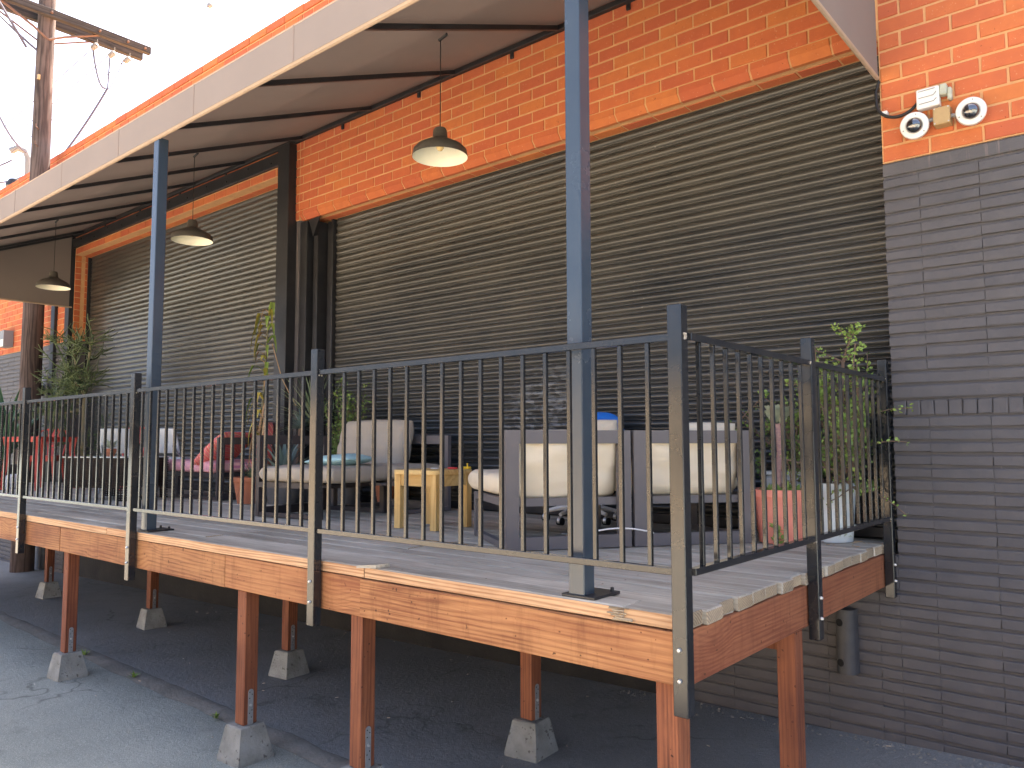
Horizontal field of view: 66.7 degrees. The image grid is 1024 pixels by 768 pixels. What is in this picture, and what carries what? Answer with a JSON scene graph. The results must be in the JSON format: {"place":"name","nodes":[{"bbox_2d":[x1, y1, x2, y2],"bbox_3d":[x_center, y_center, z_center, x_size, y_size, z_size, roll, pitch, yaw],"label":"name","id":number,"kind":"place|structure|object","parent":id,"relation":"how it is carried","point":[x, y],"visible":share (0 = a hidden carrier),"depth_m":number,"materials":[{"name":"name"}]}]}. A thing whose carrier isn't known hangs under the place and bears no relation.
{"place":"outdoors","nodes":[
{"label":"outdoors","id":0,"kind":"place"},
{"bbox_2d":[5,474,16,488],"bbox_3d":[-7.090,1.382,11.072,0.300,0.200,0.292,-4,-6,40],"label":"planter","id":1,"kind":"object","parent":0,"point":[15,479],"visible":0.23,"depth_m":10.95,"materials":[{"name":"white ceramic"}]},
{"bbox_2d":[35,581,61,598],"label":"concrete pier","id":2,"kind":"structure","parent":0,"point":[45,590],"depth_m":10.31,"materials":[{"name":"grey concrete"}]},
{"bbox_2d":[0,482,896,767],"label":"timber deck","id":3,"kind":"structure","parent":2,"relation":"on","point":[528,610],"depth_m":3.92,"materials":[{"name":"wood"}]},
{"bbox_2d":[0,388,47,474],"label":"agave","id":4,"kind":"object","parent":3,"relation":"on","point":[2,400],"visible":0.27,"depth_m":12.23,"materials":[{"name":"plant"}]},
{"bbox_2d":[0,437,77,490],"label":"metal table","id":5,"kind":"object","parent":3,"relation":"on","point":[47,440],"visible":0.44,"depth_m":10.62,"materials":[{"name":"red metal"}]},
{"bbox_2d":[29,429,65,483],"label":"metal chair","id":6,"kind":"object","parent":3,"relation":"on","point":[52,451],"visible":0.31,"depth_m":11.90,"materials":[{"name":"red metal"}]},
{"bbox_2d":[8,313,129,486],"bbox_3d":[-6.430,0.268,11.432,1.566,2.466,1.434,-4,-6,40],"label":"pencil cactus","id":7,"kind":"object","parent":3,"relation":"on","point":[78,384],"visible":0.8,"depth_m":11.34,"materials":[{"name":"plant"}]},
{"bbox_2d":[98,428,128,494],"bbox_3d":[-4.957,0.973,9.829,0.422,0.812,0.538,1,-5,-20],"label":"plastic chair","id":8,"kind":"object","parent":3,"relation":"on","point":[115,437],"visible":0.22,"depth_m":9.61,"materials":[{"name":"plastic"}]},
{"bbox_2d":[62,456,171,500],"bbox_3d":[-4.507,1.064,8.879,0.860,0.478,0.740,-1,-5,16],"label":"wicker table","id":9,"kind":"object","parent":3,"relation":"on","point":[160,471],"visible":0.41,"depth_m":8.58,"materials":[{"name":"black wicker"}]},
{"bbox_2d":[101,440,117,455],"bbox_3d":[-4.620,0.724,8.991,0.251,0.214,0.262,0,-4,3],"label":"table succulent","id":10,"kind":"object","parent":9,"relation":"on","point":[108,450],"visible":0.56,"depth_m":8.94,"materials":[{"name":"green plant"}]},
{"bbox_2d":[159,428,203,491],"bbox_3d":[-4.232,0.971,9.838,0.422,0.812,0.538,-2,-5,20],"label":"plastic chair","id":11,"kind":"object","parent":3,"relation":"on","point":[170,440],"visible":0.35,"depth_m":9.63,"materials":[{"name":"plastic"}]},
{"bbox_2d":[168,437,268,500],"bbox_3d":[-3.519,0.987,9.275,1.574,0.686,0.856,-4,-6,40],"label":"lounge chair","id":12,"kind":"object","parent":3,"relation":"on","point":[226,463],"visible":0.34,"depth_m":8.67,"materials":[{"name":"fabric"}]},
{"bbox_2d":[194,432,251,464],"bbox_3d":[-3.269,0.735,8.855,0.449,0.378,0.601,-2,-5,21],"label":"patterned pillow","id":13,"kind":"object","parent":12,"relation":"on","point":[237,449],"visible":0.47,"depth_m":8.67,"materials":[{"name":"red fabric"}]},
{"bbox_2d":[251,422,272,464],"bbox_3d":[-2.710,0.687,8.964,0.244,0.488,0.540,-4,-6,44],"label":"patterned pillow","id":14,"kind":"object","parent":12,"relation":"on","point":[270,431],"visible":0.12,"depth_m":8.82,"materials":[{"name":"red fabric"}]},
{"bbox_2d":[233,463,255,503],"bbox_3d":[-2.724,1.013,8.111,0.380,0.453,0.384,-4,-6,40],"label":"terracotta plant pot","id":15,"kind":"object","parent":3,"relation":"on","point":[247,489],"visible":0.45,"depth_m":7.96,"materials":[{"name":"ceramic"}]},
{"bbox_2d":[245,302,295,461],"bbox_3d":[-2.664,0.188,8.676,0.646,2.184,0.380,0,-4,2],"label":"corn plant","id":16,"kind":"object","parent":3,"relation":"on","point":[260,431],"visible":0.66,"depth_m":8.67,"materials":[{"name":"green plant"}]},
{"bbox_2d":[250,429,307,503],"bbox_3d":[-2.364,0.836,8.057,0.946,0.796,0.746,-4,-6,40],"label":"aloe","id":17,"kind":"object","parent":3,"relation":"on","point":[283,460],"visible":0.23,"depth_m":7.97,"materials":[{"name":"plant"}]},
{"bbox_2d":[283,407,309,501],"bbox_3d":[-2.273,0.743,8.384,0.499,1.030,0.485,-4,-6,40],"label":"blue senecio","id":18,"kind":"object","parent":3,"relation":"on","point":[298,422],"visible":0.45,"depth_m":8.36,"materials":[{"name":"plant"}]},
{"bbox_2d":[259,368,341,501],"bbox_3d":[-2.256,0.503,8.257,1.319,1.488,0.875,-4,-6,40],"label":"yucca","id":19,"kind":"object","parent":3,"relation":"on","point":[306,491],"visible":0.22,"depth_m":8.31,"materials":[{"name":"plant"}]},
{"bbox_2d":[255,435,386,519],"bbox_3d":[-1.566,0.788,6.746,0.962,0.686,0.920,-3,-5,32],"label":"lounge chair","id":20,"kind":"object","parent":3,"relation":"on","point":[365,474],"visible":0.49,"depth_m":6.60,"materials":[{"name":"fabric"}]},
{"bbox_2d":[304,453,371,465],"bbox_3d":[-1.466,0.650,6.647,0.514,0.114,0.380,-2,-5,28],"label":"aqua pillow","id":21,"kind":"object","parent":20,"relation":"on","point":[350,459],"visible":0.53,"depth_m":6.49,"materials":[{"name":"fabric"}]},
{"bbox_2d":[324,377,371,503],"bbox_3d":[-1.729,0.585,8.055,0.450,1.291,0.575,4,-6,-40],"label":"leafy bush","id":22,"kind":"object","parent":3,"relation":"on","point":[350,495],"visible":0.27,"depth_m":7.95,"materials":[{"name":"green plant"}]},
{"bbox_2d":[376,486,393,501],"bbox_3d":[-1.274,1.049,7.831,0.228,0.330,0.224,-4,-6,40],"label":"seedling pot","id":23,"kind":"object","parent":3,"relation":"on","point":[377,490],"visible":0.06,"depth_m":7.76,"materials":[{"name":"ceramic"}]},
{"bbox_2d":[331,435,450,513],"bbox_3d":[-1.183,0.819,7.167,0.950,0.686,0.802,-4,-6,40],"label":"lounge chair","id":24,"kind":"object","parent":3,"relation":"on","point":[396,466],"visible":0.23,"depth_m":7.16,"materials":[{"name":"grey wood"}]},
{"bbox_2d":[337,419,413,462],"bbox_3d":[-1.350,0.602,7.585,1.000,0.511,0.303,-4,-6,40],"label":"back cushion","id":25,"kind":"object","parent":24,"relation":"on","point":[382,440],"visible":0.53,"depth_m":7.41,"materials":[{"name":"beige fabric"}]},
{"bbox_2d":[394,468,471,530],"bbox_3d":[-0.580,0.840,5.728,0.430,0.421,0.430,-3,-5,35],"label":"pine table","id":26,"kind":"object","parent":3,"relation":"on","point":[451,476],"visible":0.87,"depth_m":5.65,"materials":[{"name":"beige wood"}]},
{"bbox_2d":[0,0,878,600],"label":"awning","id":27,"kind":"object","parent":3,"relation":"on","point":[328,66],"visible":0.99,"depth_m":5.85,"materials":[{"name":"grey metal"}]},
{"bbox_2d":[35,220,70,290],"bbox_3d":[-6.052,-1.725,10.298,0.400,0.912,0.400,-4,-6,40],"label":"pendant lamp","id":28,"kind":"object","parent":27,"relation":"hanging from","point":[52,281],"visible":1,"depth_m":10.23,"materials":[{"name":"black metal"}]},
{"bbox_2d":[171,153,212,245],"bbox_3d":[-3.258,-1.912,7.957,0.400,0.912,0.400,-4,-6,40],"label":"pendant lamp","id":29,"kind":"object","parent":27,"relation":"hanging from","point":[192,233],"visible":1,"depth_m":7.92,"materials":[{"name":"black metal"}]},
{"bbox_2d":[412,33,467,166],"bbox_3d":[-0.522,-2.095,5.663,0.400,0.912,0.400,-4,-6,40],"label":"pendant lamp","id":30,"kind":"object","parent":27,"relation":"hanging from","point":[439,148],"visible":1,"depth_m":5.70,"materials":[{"name":"brown metal"}]},
{"bbox_2d":[0,303,896,718],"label":"metal railing","id":31,"kind":"object","parent":3,"relation":"attached to","point":[678,337],"visible":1,"depth_m":3.71,"materials":[{"name":"black metal"}]},
{"bbox_2d":[468,430,631,550],"bbox_3d":[0.190,0.650,5.065,0.770,0.693,1.122,1,-5,-15],"label":"lounge chair","id":32,"kind":"object","parent":3,"relation":"on","point":[608,478],"visible":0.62,"depth_m":4.56,"materials":[{"name":"beige fabric"}]},
{"bbox_2d":[599,528,653,533],"bbox_3d":[0.643,0.854,4.526,0.377,0.038,0.010,0,-4,-8],"label":"white cable","id":33,"kind":"object","parent":32,"relation":"attached to","point":[625,528],"visible":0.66,"depth_m":4.53,"materials":[{"name":"plastic"}]},
{"bbox_2d":[541,412,617,524],"bbox_3d":[0.524,0.640,6.025,0.595,0.854,0.592,-4,-6,40],"label":"office chair","id":34,"kind":"object","parent":3,"relation":"on","point":[600,416],"visible":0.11,"depth_m":6.07,"materials":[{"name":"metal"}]},
{"bbox_2d":[597,420,617,429],"bbox_3d":[0.659,0.391,6.067,0.329,0.226,0.130,-1,-4,10],"label":"cream towel","id":35,"kind":"object","parent":34,"relation":"on","point":[607,424],"visible":0.23,"depth_m":6.03,"materials":[{"name":"fabric"}]},
{"bbox_2d":[598,430,751,546],"bbox_3d":[0.988,0.662,5.248,0.765,0.694,1.122,1,-4,-12],"label":"lounge chair","id":36,"kind":"object","parent":3,"relation":"on","point":[660,468],"visible":0.53,"depth_m":4.74,"materials":[{"name":"beige fabric"}]},
{"bbox_2d":[689,422,734,429],"bbox_3d":[1.246,0.393,4.994,0.380,0.290,0.190,1,-4,-10],"label":"cream pillow","id":37,"kind":"object","parent":36,"relation":"on","point":[706,426],"visible":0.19,"depth_m":4.93,"materials":[{"name":"fabric"}]},
{"bbox_2d":[756,404,802,543],"bbox_3d":[1.649,0.568,4.821,0.366,0.888,0.394,-4,-6,40],"label":"rosette succulent","id":38,"kind":"object","parent":3,"relation":"on","point":[769,494],"visible":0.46,"depth_m":4.71,"materials":[{"name":"red ceramic"}]},
{"bbox_2d":[766,470,800,486],"bbox_3d":[1.843,0.791,5.176,0.290,0.421,0.220,-4,-6,40],"label":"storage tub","id":39,"kind":"object","parent":3,"relation":"on","point":[769,476],"visible":0.12,"depth_m":5.16,"materials":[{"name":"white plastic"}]},
{"bbox_2d":[798,481,855,542],"bbox_3d":[1.991,0.800,4.900,0.354,0.360,0.354,-4,-6,40],"label":"plastic bucket","id":40,"kind":"object","parent":3,"relation":"on","point":[842,539],"visible":0.33,"depth_m":4.76,"materials":[{"name":"plastic"}]},
{"bbox_2d":[730,322,913,515],"bbox_3d":[1.915,0.208,4.925,0.762,1.190,1.222,1,-5,-16],"label":"jade shrub","id":41,"kind":"object","parent":40,"relation":"in","point":[849,336],"visible":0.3,"depth_m":4.74,"materials":[{"name":"green plant"}]},
{"bbox_2d":[136,607,166,629],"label":"concrete pier","id":42,"kind":"structure","parent":0,"point":[149,619],"depth_m":8.26,"materials":[{"name":"grey concrete"}]},
{"bbox_2d":[0,0,308,189],"label":"sky","id":43,"kind":"structure","parent":0,"point":[183,36],"materials":[{"name":"white"}]},
{"bbox_2d":[204,0,220,8],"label":"overhead cable","id":44,"kind":"object","parent":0,"point":[210,4],"visible":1,"depth_m":14.48,"materials":[{"name":"grey metal"}]},
{"bbox_2d":[0,543,897,767],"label":"ground","id":45,"kind":"structure","parent":0,"point":[117,721],"depth_m":5.26,"materials":[{"name":"grey concrete"}]},
{"bbox_2d":[47,649,87,681],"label":"concrete pier","id":46,"kind":"structure","parent":45,"relation":"on","point":[66,666],"depth_m":6.39,"materials":[{"name":"grey concrete"}]},
{"bbox_2d":[0,0,150,572],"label":"utility pole","id":47,"kind":"object","parent":45,"relation":"on","point":[47,17],"visible":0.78,"depth_m":13.46,"materials":[{"name":"brown weathered wood"},{"name":"wire"},{"name":"white ceramic"}]},
{"bbox_2d":[0,611,349,767],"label":"kerb edging","id":48,"kind":"object","parent":45,"relation":"on","point":[301,747],"visible":0.87,"depth_m":5.79,"materials":[{"name":"concrete"}]},
{"bbox_2d":[82,650,219,717],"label":"weeds","id":49,"kind":"object","parent":48,"relation":"on","point":[216,715],"visible":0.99,"depth_m":6.34,"materials":[{"name":"green plant"}]},
{"bbox_2d":[217,720,273,767],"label":"concrete pier","id":50,"kind":"structure","parent":45,"relation":"on","point":[241,746],"depth_m":4.53,"materials":[{"name":"grey concrete"}]},
{"bbox_2d":[341,762,383,767],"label":"concrete pier","id":51,"kind":"structure","parent":45,"relation":"on","point":[376,765],"depth_m":3.92,"materials":[{"name":"grey concrete"}]},
{"bbox_2d":[0,0,1023,767],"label":"brick building","id":52,"kind":"structure","parent":45,"relation":"on","point":[764,174],"depth_m":5.90,"materials":[{"name":"orange brick"}]},
{"bbox_2d":[0,330,13,347],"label":"wall sconce","id":53,"kind":"object","parent":52,"relation":"attached to","point":[6,338],"depth_m":14.64,"materials":[{"name":"grey metal"}]},
{"bbox_2d":[5,178,17,185],"bbox_3d":[-11.538,-3.998,18.041,0.400,1.550,0.400,-4,-6,40],"label":"roof vent","id":54,"kind":"object","parent":52,"relation":"on","point":[9,181],"visible":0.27,"depth_m":17.93,"materials":[{"name":"grey metal"}]},
{"bbox_2d":[0,145,30,182],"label":"service mast","id":55,"kind":"object","parent":52,"relation":"on","point":[27,156],"visible":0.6,"depth_m":18.97,"materials":[{"name":"grey metal"}]},
{"bbox_2d":[80,188,277,491],"bbox_3d":[-4.677,-0.462,11.012,6.500,3.896,0.095,-4,-6,40],"label":"roller door","id":56,"kind":"structure","parent":52,"relation":"in","point":[214,294],"depth_m":10.76,"materials":[{"name":"black paint"}]},
{"bbox_2d":[329,56,898,542],"bbox_3d":[0.236,-0.505,6.874,5.895,3.322,0.095,-4,-6,40],"label":"roller door","id":57,"kind":"structure","parent":52,"relation":"in","point":[761,214],"depth_m":6.21,"materials":[{"name":"black paint"}]},
{"bbox_2d":[835,607,859,675],"bbox_3d":[2.051,1.577,4.777,0.114,0.386,0.113,-4,-6,40],"label":"dock bumper","id":58,"kind":"object","parent":52,"relation":"attached to","point":[847,643],"visible":0.98,"depth_m":4.74,"materials":[{"name":"grey rubber"}]},
{"bbox_2d":[874,81,952,118],"bbox_3d":[2.434,-1.773,4.741,0.431,0.283,0.066,-4,-6,40],"label":"electrical box","id":59,"kind":"object","parent":52,"relation":"attached to","point":[928,98],"visible":0.99,"depth_m":4.66,"materials":[{"name":"white plastic"}]},
{"bbox_2d":[900,112,929,139],"bbox_3d":[2.428,-1.554,4.691,0.160,0.160,0.141,-4,-6,40],"label":"security camera","id":60,"kind":"object","parent":52,"relation":"attached to","point":[914,125],"visible":1,"depth_m":4.65,"materials":[{"name":"white plastic"}]},
{"bbox_2d":[929,105,955,128],"bbox_3d":[2.554,-1.581,4.609,0.243,0.104,0.084,-4,-6,40],"label":"junction box","id":61,"kind":"object","parent":52,"relation":"attached to","point":[943,116],"visible":0.94,"depth_m":4.58,"materials":[{"name":"beige paint"}]},
{"bbox_2d":[955,97,986,125],"bbox_3d":[2.656,-1.575,4.500,0.160,0.160,0.141,-4,-6,40],"label":"security camera","id":62,"kind":"object","parent":52,"relation":"attached to","point":[968,110],"visible":1,"depth_m":4.46,"materials":[{"name":"white plastic"}]},
{"bbox_2d":[0,561,1019,767],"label":"asphalt apron","id":63,"kind":"object","parent":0,"point":[428,723],"visible":0.74,"depth_m":5.61,"materials":[{"name":"grey asphalt"}]},
{"bbox_2d":[268,648,308,679],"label":"concrete pier","id":64,"kind":"structure","parent":63,"relation":"on","point":[287,665],"depth_m":6.30,"materials":[{"name":"grey concrete"}]},
{"bbox_2d":[0,613,890,767],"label":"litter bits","id":65,"kind":"object","parent":63,"relation":"on","point":[452,701],"visible":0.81,"depth_m":5.61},
{"bbox_2d":[504,715,557,762],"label":"concrete pier","id":66,"kind":"structure","parent":63,"relation":"on","point":[533,741],"depth_m":4.51,"materials":[{"name":"grey concrete"}]},
{"bbox_2d":[620,690,1014,767],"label":"gravel","id":67,"kind":"structure","parent":63,"relation":"on","point":[891,745],"depth_m":4.58,"materials":[{"name":"grey gravel"}]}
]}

